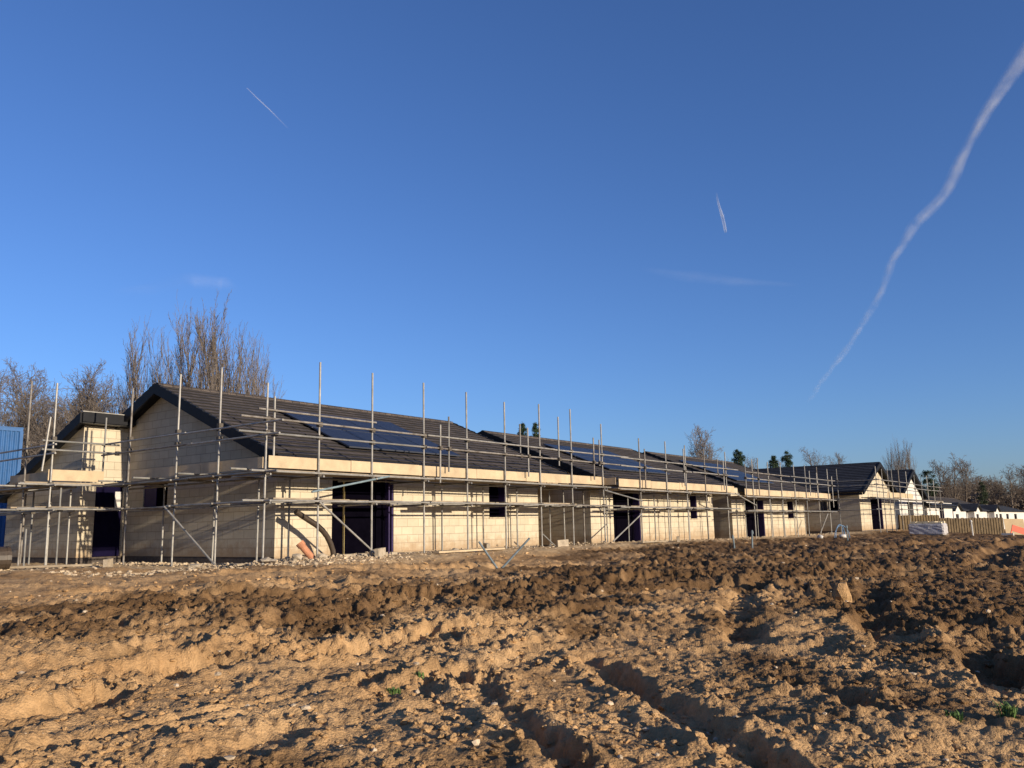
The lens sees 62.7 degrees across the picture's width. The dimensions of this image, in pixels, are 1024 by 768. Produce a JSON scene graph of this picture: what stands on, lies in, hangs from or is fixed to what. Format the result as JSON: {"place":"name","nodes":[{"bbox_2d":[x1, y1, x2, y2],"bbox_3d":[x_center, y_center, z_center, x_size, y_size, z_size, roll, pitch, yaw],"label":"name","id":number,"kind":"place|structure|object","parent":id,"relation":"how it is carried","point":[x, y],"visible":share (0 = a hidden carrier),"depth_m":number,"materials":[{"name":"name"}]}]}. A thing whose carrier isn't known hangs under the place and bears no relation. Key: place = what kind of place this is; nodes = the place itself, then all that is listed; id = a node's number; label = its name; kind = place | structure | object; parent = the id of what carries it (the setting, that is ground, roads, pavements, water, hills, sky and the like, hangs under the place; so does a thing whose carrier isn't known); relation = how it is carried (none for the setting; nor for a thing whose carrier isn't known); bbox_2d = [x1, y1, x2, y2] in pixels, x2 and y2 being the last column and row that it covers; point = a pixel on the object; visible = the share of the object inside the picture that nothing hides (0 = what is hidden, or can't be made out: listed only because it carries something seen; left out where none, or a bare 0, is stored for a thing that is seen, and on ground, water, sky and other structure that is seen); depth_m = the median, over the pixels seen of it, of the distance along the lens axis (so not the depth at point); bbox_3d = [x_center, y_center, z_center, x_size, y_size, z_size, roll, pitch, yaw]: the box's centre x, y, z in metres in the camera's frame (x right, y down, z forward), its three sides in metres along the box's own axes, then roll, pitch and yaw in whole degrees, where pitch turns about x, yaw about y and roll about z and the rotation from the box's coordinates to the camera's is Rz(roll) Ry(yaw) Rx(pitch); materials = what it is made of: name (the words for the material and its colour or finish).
{"place":"outdoors","nodes":[
{"label":"outdoors","id":0,"kind":"place"},
{"bbox_2d":[0,529,1023,767],"bbox_3d":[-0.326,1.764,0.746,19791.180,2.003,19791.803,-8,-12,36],"label":"ground","id":1,"kind":"structure","parent":0,"point":[985,732],"depth_m":8.21,"materials":[{"name":"soil"}]},
{"bbox_2d":[0,503,6,546],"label":"site cabin","id":2,"kind":"object","parent":1,"relation":"on","point":[2,522],"visible":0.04,"depth_m":30.61,"materials":[{"name":"blue metal"}]},
{"bbox_2d":[0,426,23,486],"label":"site cabin","id":3,"kind":"object","parent":2,"relation":"on","point":[11,438],"visible":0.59,"depth_m":31.09,"materials":[{"name":"blue metal"}]},
{"bbox_2d":[0,546,11,569],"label":"drum","id":4,"kind":"object","parent":1,"relation":"on","point":[5,557],"visible":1,"depth_m":19.43,"materials":[{"name":"metal"}]},
{"bbox_2d":[0,359,60,468],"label":"bare tree","id":5,"kind":"object","parent":1,"relation":"on","point":[20,389],"visible":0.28,"depth_m":63.79,"materials":[{"name":"brown plant"}]},
{"bbox_2d":[0,364,65,462],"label":"bare tree","id":6,"kind":"object","parent":1,"relation":"on","point":[2,400],"visible":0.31,"depth_m":61.08,"materials":[{"name":"brown plant"}]},
{"bbox_2d":[0,369,84,450],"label":"bare tree","id":7,"kind":"object","parent":1,"relation":"on","point":[6,406],"visible":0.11,"depth_m":83.28,"materials":[{"name":"brown plant"}]},
{"bbox_2d":[17,392,75,467],"bbox_3d":[-32.029,6.133,58.548,6.654,11.626,5.492,-2,-10,3],"label":"bare tree","id":8,"kind":"object","parent":1,"relation":"on","point":[41,433],"visible":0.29,"depth_m":59.66,"materials":[{"name":"brown plant"}]},
{"bbox_2d":[10,564,92,567],"bbox_3d":[-11.264,4.366,20.117,2.200,0.046,0.200,2,-10,-18],"label":"timber plank","id":9,"kind":"object","parent":1,"relation":"on","point":[38,566],"visible":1,"depth_m":20.10,"materials":[{"name":"wood"}]},
{"bbox_2d":[31,394,72,444],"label":"bare tree","id":10,"kind":"object","parent":1,"relation":"on","point":[53,411],"visible":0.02,"depth_m":87.72,"materials":[{"name":"brown plant"}]},
{"bbox_2d":[0,381,129,565],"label":"scaffolding","id":11,"kind":"object","parent":1,"relation":"on","point":[25,483],"visible":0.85,"depth_m":22.33,"materials":[{"name":"metal"}]},
{"bbox_2d":[22,376,111,464],"bbox_3d":[-31.507,5.643,59.180,6.038,12.792,7.063,3,-10,-23],"label":"bare tree","id":12,"kind":"object","parent":1,"relation":"on","point":[87,409],"visible":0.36,"depth_m":60.44,"materials":[{"name":"brown plant"}]},
{"bbox_2d":[0,411,135,563],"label":"lean to","id":13,"kind":"object","parent":1,"relation":"on","point":[95,536],"visible":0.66,"depth_m":24.23,"materials":[{"name":"brick"}]},
{"bbox_2d":[92,487,122,556],"bbox_3d":[-11.689,3.932,24.213,0.055,2.030,0.832,-8,-12,36],"label":"door","id":14,"kind":"structure","parent":13,"relation":"in","point":[106,529],"depth_m":24.21,"materials":[{"name":"black plastic"}]},
{"bbox_2d":[19,379,118,449],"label":"bare tree","id":15,"kind":"object","parent":1,"relation":"on","point":[86,400],"visible":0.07,"depth_m":87.07,"materials":[{"name":"brown plant"}]},
{"bbox_2d":[50,399,106,427],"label":"bare tree","id":16,"kind":"object","parent":1,"relation":"on","point":[76,409],"depth_m":71.73,"materials":[{"name":"brown plant"}]},
{"bbox_2d":[47,358,122,423],"bbox_3d":[-29.771,5.382,61.325,6.867,14.021,8.564,-5,-10,22],"label":"bare tree","id":17,"kind":"object","parent":1,"relation":"on","point":[89,402],"visible":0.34,"depth_m":60.61,"materials":[{"name":"brown plant"}]},
{"bbox_2d":[63,389,124,428],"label":"bare tree","id":18,"kind":"object","parent":1,"relation":"on","point":[90,404],"visible":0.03,"depth_m":68.94,"materials":[{"name":"brown plant"}]},
{"bbox_2d":[103,558,112,566],"bbox_3d":[-9.903,4.397,20.593,0.100,0.235,0.450,0,-10,-9],"label":"loose block","id":19,"kind":"object","parent":1,"relation":"on","point":[108,562],"depth_m":20.47,"materials":[{"name":"concrete"}]},
{"bbox_2d":[94,375,141,413],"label":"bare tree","id":20,"kind":"object","parent":1,"relation":"on","point":[119,394],"visible":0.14,"depth_m":67.44,"materials":[{"name":"brown plant"}]},
{"bbox_2d":[112,314,172,413],"bbox_3d":[-28.262,3.565,63.490,5.172,18.358,4.051,-4,-10,17],"label":"poplar tree","id":21,"kind":"object","parent":1,"relation":"on","point":[136,386],"visible":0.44,"depth_m":63.75,"materials":[{"name":"brown plant"}]},
{"bbox_2d":[144,357,177,390],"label":"poplar tree","id":22,"kind":"object","parent":1,"relation":"on","point":[146,379],"visible":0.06,"depth_m":67.29,"materials":[{"name":"brown plant"}]},
{"bbox_2d":[144,289,224,389],"bbox_3d":[-24.480,2.744,62.787,6.040,19.682,5.042,-8,-12,34],"label":"poplar tree","id":23,"kind":"object","parent":1,"relation":"on","point":[181,360],"visible":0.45,"depth_m":63.09,"materials":[{"name":"brown plant"}]},
{"bbox_2d":[188,563,201,568],"bbox_3d":[-6.999,4.041,18.579,0.266,0.141,0.338,-4,-10,15],"label":"concrete lump","id":24,"kind":"object","parent":1,"relation":"on","point":[194,566],"visible":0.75,"depth_m":18.49,"materials":[{"name":"concrete"}]},
{"bbox_2d":[175,290,248,393],"bbox_3d":[-22.661,2.538,62.889,4.984,20.019,4.754,7,-12,-38],"label":"poplar tree","id":25,"kind":"object","parent":1,"relation":"on","point":[211,381],"visible":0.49,"depth_m":62.94,"materials":[{"name":"brown plant"}]},
{"bbox_2d":[193,312,258,393],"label":"poplar tree","id":26,"kind":"object","parent":1,"relation":"on","point":[229,375],"visible":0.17,"depth_m":67.30,"materials":[{"name":"brown plant"}]},
{"bbox_2d":[224,332,270,395],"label":"poplar tree","id":27,"kind":"object","parent":1,"relation":"on","point":[252,379],"visible":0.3,"depth_m":66.44,"materials":[{"name":"brown plant"}]},
{"bbox_2d":[245,343,286,398],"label":"poplar tree","id":28,"kind":"object","parent":1,"relation":"on","point":[263,384],"visible":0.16,"depth_m":69.56,"materials":[{"name":"brown plant"}]},
{"bbox_2d":[292,553,302,561],"bbox_3d":[-4.815,3.901,18.827,0.228,0.206,0.289,2,-10,-18],"label":"concrete lump","id":29,"kind":"object","parent":1,"relation":"on","point":[296,557],"visible":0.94,"depth_m":18.74,"materials":[{"name":"concrete"}]},
{"bbox_2d":[294,509,335,556],"bbox_3d":[-4.732,3.675,20.285,0.155,1.294,1.297,-8,-12,36],"label":"drain pipe","id":30,"kind":"object","parent":1,"relation":"on","point":[313,523],"visible":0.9,"depth_m":20.35,"materials":[{"name":"plastic"}]},
{"bbox_2d":[315,553,327,558],"bbox_3d":[-4.364,3.963,19.241,0.225,0.168,0.260,-8,-12,36],"label":"concrete lump","id":31,"kind":"object","parent":1,"relation":"on","point":[320,555],"visible":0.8,"depth_m":19.17,"materials":[{"name":"concrete"}]},
{"bbox_2d":[115,383,567,563],"bbox_3d":[-6.172,3.421,28.177,11.008,5.470,12.700,-8,-12,36],"label":"bungalow","id":32,"kind":"object","parent":1,"relation":"on","point":[155,409],"visible":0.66,"depth_m":23.57,"materials":[{"name":"brick"}]},
{"bbox_2d":[152,483,167,506],"bbox_3d":[-10.016,3.120,23.725,1.242,0.672,0.040,-8,-12,36],"label":"window","id":33,"kind":"structure","parent":32,"relation":"in","point":[159,502],"depth_m":23.56,"materials":[{"name":"glass"}]},
{"bbox_2d":[328,471,397,556],"bbox_3d":[-4.079,3.565,22.711,0.425,2.510,2.540,-8,-12,36],"label":"doorway","id":34,"kind":"structure","parent":32,"relation":"in","point":[358,518],"depth_m":22.94,"materials":[{"name":"concrete"}]},
{"bbox_2d":[486,479,507,518],"bbox_3d":[-0.585,3.752,27.442,0.355,1.290,1.140,-8,-12,36],"label":"window","id":35,"kind":"structure","parent":32,"relation":"in","point":[496,494],"depth_m":27.67,"materials":[{"name":"glass"}]},
{"bbox_2d":[97,362,628,566],"bbox_3d":[-3.598,3.038,26.858,8.344,4.841,17.050,-8,-12,36],"label":"scaffolding","id":36,"kind":"object","parent":1,"relation":"on","point":[199,470],"visible":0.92,"depth_m":21.55,"materials":[{"name":"metal"}]},
{"bbox_2d":[375,547,385,556],"bbox_3d":[-3.188,4.080,20.326,0.100,0.235,0.450,-4,-10,14],"label":"loose block","id":37,"kind":"object","parent":1,"relation":"on","point":[381,552],"depth_m":20.23,"materials":[{"name":"concrete"}]},
{"bbox_2d":[386,686,401,694],"bbox_3d":[-0.940,2.422,6.620,0.111,0.070,0.145,-8,-12,36],"label":"weed tuft","id":38,"kind":"object","parent":1,"relation":"on","point":[393,691],"visible":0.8,"depth_m":6.61,"materials":[{"name":"plant"}]},
{"bbox_2d":[0,532,837,577],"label":"rubble","id":39,"kind":"object","parent":1,"relation":"on","point":[190,569],"visible":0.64,"depth_m":19.06,"materials":[{"name":"grey gravel"}]},
{"bbox_2d":[216,563,245,565],"bbox_3d":[-6.291,4.030,18.775,0.200,0.080,1.901,5,-11,-31],"label":"timber plank","id":40,"kind":"object","parent":39,"relation":"on","point":[239,564],"visible":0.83,"depth_m":18.30,"materials":[{"name":"wood"}]},
{"bbox_2d":[257,557,276,562],"bbox_3d":[-5.155,3.698,17.652,0.418,0.130,0.320,-8,-12,36],"label":"concrete lump","id":41,"kind":"object","parent":39,"relation":"on","point":[266,560],"visible":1,"depth_m":17.59,"materials":[{"name":"concrete"}]},
{"bbox_2d":[296,540,314,558],"bbox_3d":[-4.740,3.830,19.306,0.443,0.491,0.200,1,-10,-12],"label":"clay pipe","id":42,"kind":"object","parent":39,"relation":"on","point":[305,549],"visible":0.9,"depth_m":19.24,"materials":[{"name":"ceramic"}]},
{"bbox_2d":[415,670,423,678],"bbox_3d":[-0.768,2.397,6.932,0.103,0.060,0.101,-8,-12,36],"label":"weed tuft","id":43,"kind":"object","parent":1,"relation":"on","point":[419,674],"visible":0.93,"depth_m":6.91,"materials":[{"name":"plant"}]},
{"bbox_2d":[433,548,504,552],"bbox_3d":[-1.099,4.447,22.477,0.200,0.051,2.900,-8,-12,34],"label":"timber plank","id":44,"kind":"object","parent":1,"relation":"on","point":[449,551],"visible":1,"depth_m":22.14,"materials":[{"name":"wood"}]},
{"bbox_2d":[483,543,489,550],"bbox_3d":[-0.715,4.624,23.805,0.100,0.235,0.450,1,-10,-14],"label":"loose block","id":45,"kind":"object","parent":1,"relation":"on","point":[486,545],"depth_m":23.62,"materials":[{"name":"concrete"}]},
{"bbox_2d":[478,538,529,567],"bbox_3d":[-0.161,3.642,17.913,1.125,0.710,0.046,-1,-10,0],"label":"marker stake","id":46,"kind":"object","parent":1,"relation":"on","point":[511,557],"visible":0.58,"depth_m":17.90,"materials":[{"name":"metal"}]},
{"bbox_2d":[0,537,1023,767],"bbox_3d":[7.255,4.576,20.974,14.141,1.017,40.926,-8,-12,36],"label":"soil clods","id":47,"kind":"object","parent":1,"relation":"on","point":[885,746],"visible":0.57,"depth_m":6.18,"materials":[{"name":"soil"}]},
{"bbox_2d":[9,539,1019,765],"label":"field stones","id":48,"kind":"object","parent":1,"relation":"on","point":[476,742],"visible":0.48,"depth_m":6.24,"materials":[{"name":"stone"}]},
{"bbox_2d":[517,423,526,435],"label":"pine tree","id":49,"kind":"object","parent":1,"relation":"on","point":[523,428],"visible":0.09,"depth_m":105.28,"materials":[{"name":"green plant"}]},
{"bbox_2d":[531,422,540,436],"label":"pine tree","id":50,"kind":"object","parent":1,"relation":"on","point":[535,429],"visible":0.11,"depth_m":108.26,"materials":[{"name":"green plant"}]},
{"bbox_2d":[556,539,568,546],"bbox_3d":[1.596,5.054,26.664,0.450,0.235,0.100,6,-12,-35],"label":"loose block","id":51,"kind":"object","parent":1,"relation":"on","point":[564,542],"depth_m":26.60,"materials":[{"name":"concrete"}]},
{"bbox_2d":[478,430,731,546],"bbox_3d":[2.572,5.242,38.839,11.008,5.270,12.500,-8,-12,36],"label":"bungalow","id":52,"kind":"object","parent":1,"relation":"on","point":[594,524],"visible":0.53,"depth_m":34.02,"materials":[{"name":"brick"}]},
{"bbox_2d":[610,485,640,541],"bbox_3d":[4.407,5.115,33.161,0.329,2.296,2.450,-8,-12,36],"label":"doorway","id":53,"kind":"structure","parent":52,"relation":"in","point":[620,516],"depth_m":33.52,"materials":[{"name":"concrete"}]},
{"bbox_2d":[689,490,697,519],"bbox_3d":[8.071,5.374,38.025,0.355,1.520,0.940,-8,-12,36],"label":"window","id":54,"kind":"structure","parent":52,"relation":"in","point":[692,498],"depth_m":38.23,"materials":[{"name":"glass"}]},
{"bbox_2d":[637,540,667,542],"bbox_3d":[5.050,5.631,30.022,0.200,0.064,2.400,-7,-11,31],"label":"timber plank","id":55,"kind":"object","parent":1,"relation":"on","point":[651,541],"visible":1,"depth_m":29.51,"materials":[{"name":"wood"}]},
{"bbox_2d":[598,438,740,541],"bbox_3d":[6.252,4.516,34.112,1.495,4.150,11.973,-8,-12,36],"label":"scaffolding","id":56,"kind":"object","parent":1,"relation":"on","point":[654,485],"visible":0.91,"depth_m":33.58,"materials":[{"name":"metal"}]},
{"bbox_2d":[687,424,722,460],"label":"birch tree","id":57,"kind":"object","parent":1,"relation":"on","point":[699,446],"visible":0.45,"depth_m":127.52,"materials":[{"name":"brown plant"}]},
{"bbox_2d":[643,451,820,538],"bbox_3d":[10.396,6.827,48.478,11.008,5.270,12.680,-8,-12,36],"label":"bungalow","id":58,"kind":"object","parent":1,"relation":"on","point":[721,527],"visible":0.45,"depth_m":44.02,"materials":[{"name":"brick"}]},
{"bbox_2d":[743,492,764,536],"bbox_3d":[12.241,6.701,42.812,0.329,2.296,2.800,-8,-12,36],"label":"doorway","id":59,"kind":"structure","parent":58,"relation":"in","point":[750,520],"depth_m":43.31,"materials":[{"name":"concrete"}]},
{"bbox_2d":[787,497,795,518],"bbox_3d":[15.499,6.922,47.135,0.355,1.310,1.340,-8,-12,36],"label":"window","id":60,"kind":"structure","parent":58,"relation":"in","point":[789,504],"depth_m":47.50,"materials":[{"name":"glass"}]},
{"bbox_2d":[731,449,745,465],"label":"pine tree","id":61,"kind":"object","parent":1,"relation":"on","point":[738,458],"visible":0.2,"depth_m":129.59,"materials":[{"name":"green plant"}]},
{"bbox_2d":[745,457,756,468],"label":"bare tree","id":62,"kind":"object","parent":1,"relation":"on","point":[752,463],"visible":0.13,"depth_m":152.45,"materials":[{"name":"brown plant"}]},
{"bbox_2d":[751,530,753,547],"bbox_3d":[8.158,5.346,28.522,0.090,0.758,0.174,-8,-12,36],"label":"marker stake","id":63,"kind":"object","parent":1,"relation":"on","point":[752,533],"visible":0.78,"depth_m":28.52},
{"bbox_2d":[768,455,779,467],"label":"pine tree","id":64,"kind":"object","parent":1,"relation":"on","point":[773,462],"visible":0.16,"depth_m":139.36,"materials":[{"name":"green plant"}]},
{"bbox_2d":[725,458,837,537],"bbox_3d":[13.914,6.132,43.526,1.495,4.020,15.095,-8,-12,36],"label":"scaffolding","id":65,"kind":"object","parent":1,"relation":"on","point":[764,495],"visible":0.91,"depth_m":42.77,"materials":[{"name":"metal"}]},
{"bbox_2d":[781,451,793,466],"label":"pine tree","id":66,"kind":"object","parent":1,"relation":"on","point":[788,462],"visible":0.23,"depth_m":141.56,"materials":[{"name":"green plant"}]},
{"bbox_2d":[799,447,829,465],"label":"bare tree","id":67,"kind":"object","parent":1,"relation":"on","point":[810,460],"visible":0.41,"depth_m":149.24,"materials":[{"name":"brown plant"}]},
{"bbox_2d":[754,462,899,533],"bbox_3d":[19.951,8.463,59.728,12.260,5.120,9.704,-8,-12,36],"label":"bungalow","id":68,"kind":"object","parent":1,"relation":"on","point":[861,519],"visible":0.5,"depth_m":54.89,"materials":[{"name":"brick"}]},
{"bbox_2d":[821,502,826,510],"bbox_3d":[20.274,7.902,54.437,0.442,0.792,0.040,-8,-12,36],"label":"window","id":69,"kind":"structure","parent":68,"relation":"in","point":[823,504],"depth_m":54.44,"materials":[{"name":"black glass"}]},
{"bbox_2d":[830,499,838,511],"bbox_3d":[20.752,7.832,54.081,0.642,0.792,0.040,-8,-12,36],"label":"window","id":70,"kind":"structure","parent":68,"relation":"in","point":[835,507],"depth_m":54.05,"materials":[{"name":"glass"}]},
{"bbox_2d":[870,498,883,528],"bbox_3d":[24.163,8.612,56.001,0.305,2.122,2.853,-8,-12,36],"label":"doorway","id":71,"kind":"structure","parent":68,"relation":"in","point":[874,502],"depth_m":56.81,"materials":[{"name":"black"}]},
{"bbox_2d":[828,452,845,464],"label":"bare tree","id":72,"kind":"object","parent":1,"relation":"on","point":[839,460],"visible":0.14,"depth_m":153.86,"materials":[{"name":"brown plant"}]},
{"bbox_2d":[831,582,851,603],"bbox_3d":[4.748,3.042,12.070,0.255,0.379,0.254,-2,-10,4],"label":"soil lump","id":73,"kind":"object","parent":1,"relation":"on","point":[841,593],"visible":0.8,"depth_m":11.99,"materials":[{"name":"soil"}]},
{"bbox_2d":[834,524,849,537],"bbox_3d":[17.001,7.611,43.380,0.383,0.734,1.634,-10,-13,42],"label":"pipe coil","id":74,"kind":"object","parent":1,"relation":"on","point":[843,530],"visible":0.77,"depth_m":43.41,"materials":[{"name":"blue plastic"}]},
{"bbox_2d":[796,466,916,532],"bbox_3d":[22.883,7.923,56.807,6.400,4.350,10.700,-8,-12,36],"label":"scaffolding","id":75,"kind":"object","parent":1,"relation":"on","point":[900,496],"visible":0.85,"depth_m":53.44,"materials":[{"name":"metal"}]},
{"bbox_2d":[883,443,903,469],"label":"bare tree","id":76,"kind":"object","parent":1,"relation":"on","point":[891,463],"visible":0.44,"depth_m":132.43,"materials":[{"name":"brown plant"}]},
{"bbox_2d":[892,440,911,469],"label":"bare tree","id":77,"kind":"object","parent":1,"relation":"on","point":[901,466],"visible":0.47,"depth_m":129.50,"materials":[{"name":"brown plant"}]},
{"bbox_2d":[886,469,927,528],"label":"bungalow","id":78,"kind":"object","parent":1,"relation":"on","point":[909,477],"visible":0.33,"depth_m":65.16,"materials":[{"name":"brick"}]},
{"bbox_2d":[904,447,918,474],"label":"bare tree","id":79,"kind":"object","parent":1,"relation":"on","point":[909,462],"visible":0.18,"depth_m":133.79,"materials":[{"name":"brown plant"}]},
{"bbox_2d":[904,475,943,517],"bbox_3d":[31.459,9.235,64.188,1.023,4.400,9.800,-8,-12,36],"label":"scaffolding","id":80,"kind":"object","parent":1,"relation":"on","point":[928,500],"visible":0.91,"depth_m":64.02,"materials":[{"name":"metal"}]},
{"bbox_2d":[908,521,947,535],"bbox_3d":[25.571,8.931,51.614,2.000,0.976,1.500,-8,-12,36],"label":"block pallet","id":81,"kind":"object","parent":1,"relation":"on","point":[935,528],"visible":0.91,"depth_m":51.08,"materials":[{"name":"white plastic"}]},
{"bbox_2d":[918,470,939,496],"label":"ivy tree","id":82,"kind":"object","parent":1,"relation":"on","point":[925,474],"visible":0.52,"depth_m":138.84,"materials":[{"name":"green plant"}]},
{"bbox_2d":[922,498,956,517],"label":"bungalow","id":83,"kind":"structure","parent":1,"relation":"on","point":[947,507],"depth_m":72.77,"materials":[{"name":"paint"}]},
{"bbox_2d":[938,501,943,517],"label":"doorway","id":84,"kind":"structure","parent":83,"relation":"in","point":[941,512],"depth_m":73.70,"materials":[{"name":"concrete"}]},
{"bbox_2d":[929,460,965,499],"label":"bare tree","id":85,"kind":"object","parent":1,"relation":"on","point":[937,467],"visible":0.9,"depth_m":163.27,"materials":[{"name":"plant"}]},
{"bbox_2d":[898,515,1003,533],"bbox_3d":[31.280,10.268,59.830,7.573,2.009,0.242,-1,-10,-3],"label":"timber fence","id":86,"kind":"object","parent":1,"relation":"on","point":[994,525],"visible":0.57,"depth_m":59.80,"materials":[{"name":"brown wood"}]},
{"bbox_2d":[929,496,972,503],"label":"bungalow","id":87,"kind":"object","parent":1,"relation":"on","point":[944,499],"visible":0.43,"depth_m":138.40,"materials":[{"name":"brick"}]},
{"bbox_2d":[945,709,963,722],"bbox_3d":[3.011,2.263,5.722,0.124,0.079,0.146,-5,-10,22],"label":"weed tuft","id":88,"kind":"object","parent":1,"relation":"on","point":[954,714],"visible":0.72,"depth_m":5.72,"materials":[{"name":"plant"}]},
{"bbox_2d":[938,453,971,499],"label":"bare tree","id":89,"kind":"object","parent":1,"relation":"on","point":[954,480],"visible":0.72,"depth_m":168.19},
{"bbox_2d":[937,458,977,501],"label":"bare tree","id":90,"kind":"object","parent":1,"relation":"on","point":[966,483],"visible":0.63,"depth_m":170.93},
{"bbox_2d":[949,502,968,517],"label":"bungalow","id":91,"kind":"object","parent":1,"relation":"on","point":[958,511],"visible":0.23,"depth_m":85.57,"materials":[{"name":"paint"}]},
{"bbox_2d":[960,503,988,517],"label":"bungalow","id":92,"kind":"object","parent":1,"relation":"on","point":[976,510],"visible":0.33,"depth_m":94.53,"materials":[{"name":"paint"}]},
{"bbox_2d":[926,475,1023,508],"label":"woodland","id":93,"kind":"object","parent":1,"relation":"on","point":[974,480],"visible":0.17,"depth_m":216.56,"materials":[{"name":"plant"}]},
{"bbox_2d":[936,488,1023,509],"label":"undergrowth","id":94,"kind":"object","parent":1,"relation":"on","point":[1017,505],"visible":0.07,"depth_m":201.32,"materials":[{"name":"plant"}]},
{"bbox_2d":[976,481,989,504],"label":"ivy tree","id":95,"kind":"object","parent":1,"relation":"on","point":[983,495],"visible":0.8,"depth_m":187.95,"materials":[{"name":"green plant"}]},
{"bbox_2d":[961,503,1023,528],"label":"bungalow","id":96,"kind":"object","parent":1,"relation":"on","point":[1003,512],"visible":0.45,"depth_m":116.19,"materials":[{"name":"white paint"}]},
{"bbox_2d":[987,464,1023,507],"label":"bare tree","id":97,"kind":"object","parent":1,"relation":"on","point":[1010,491],"visible":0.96,"depth_m":193.88,"materials":[{"name":"plant"}]},
{"bbox_2d":[992,701,1019,717],"bbox_3d":[3.399,2.238,5.751,0.224,0.130,0.200,-8,-12,36],"label":"weed tuft","id":98,"kind":"object","parent":1,"relation":"on","point":[1011,710],"visible":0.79,"depth_m":5.74,"materials":[{"name":"plant"}]},
{"bbox_2d":[1001,525,1023,534],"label":"barrier","id":99,"kind":"object","parent":1,"relation":"on","point":[1017,529],"visible":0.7,"depth_m":55.98,"materials":[{"name":"orange plastic"}]},
{"bbox_2d":[1003,519,1023,534],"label":"plywood sheet","id":100,"kind":"object","parent":1,"relation":"on","point":[1008,523],"visible":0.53,"depth_m":60.05,"materials":[{"name":"wood"}]},
{"bbox_2d":[1012,465,1023,493],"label":"bare tree","id":101,"kind":"object","parent":1,"relation":"on","point":[1020,469],"visible":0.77,"depth_m":198.64,"materials":[{"name":"plant"}]},
{"bbox_2d":[0,0,1023,492],"label":"sky","id":102,"kind":"structure","parent":0,"point":[776,227],"materials":[{"name":"blue"}]}
]}

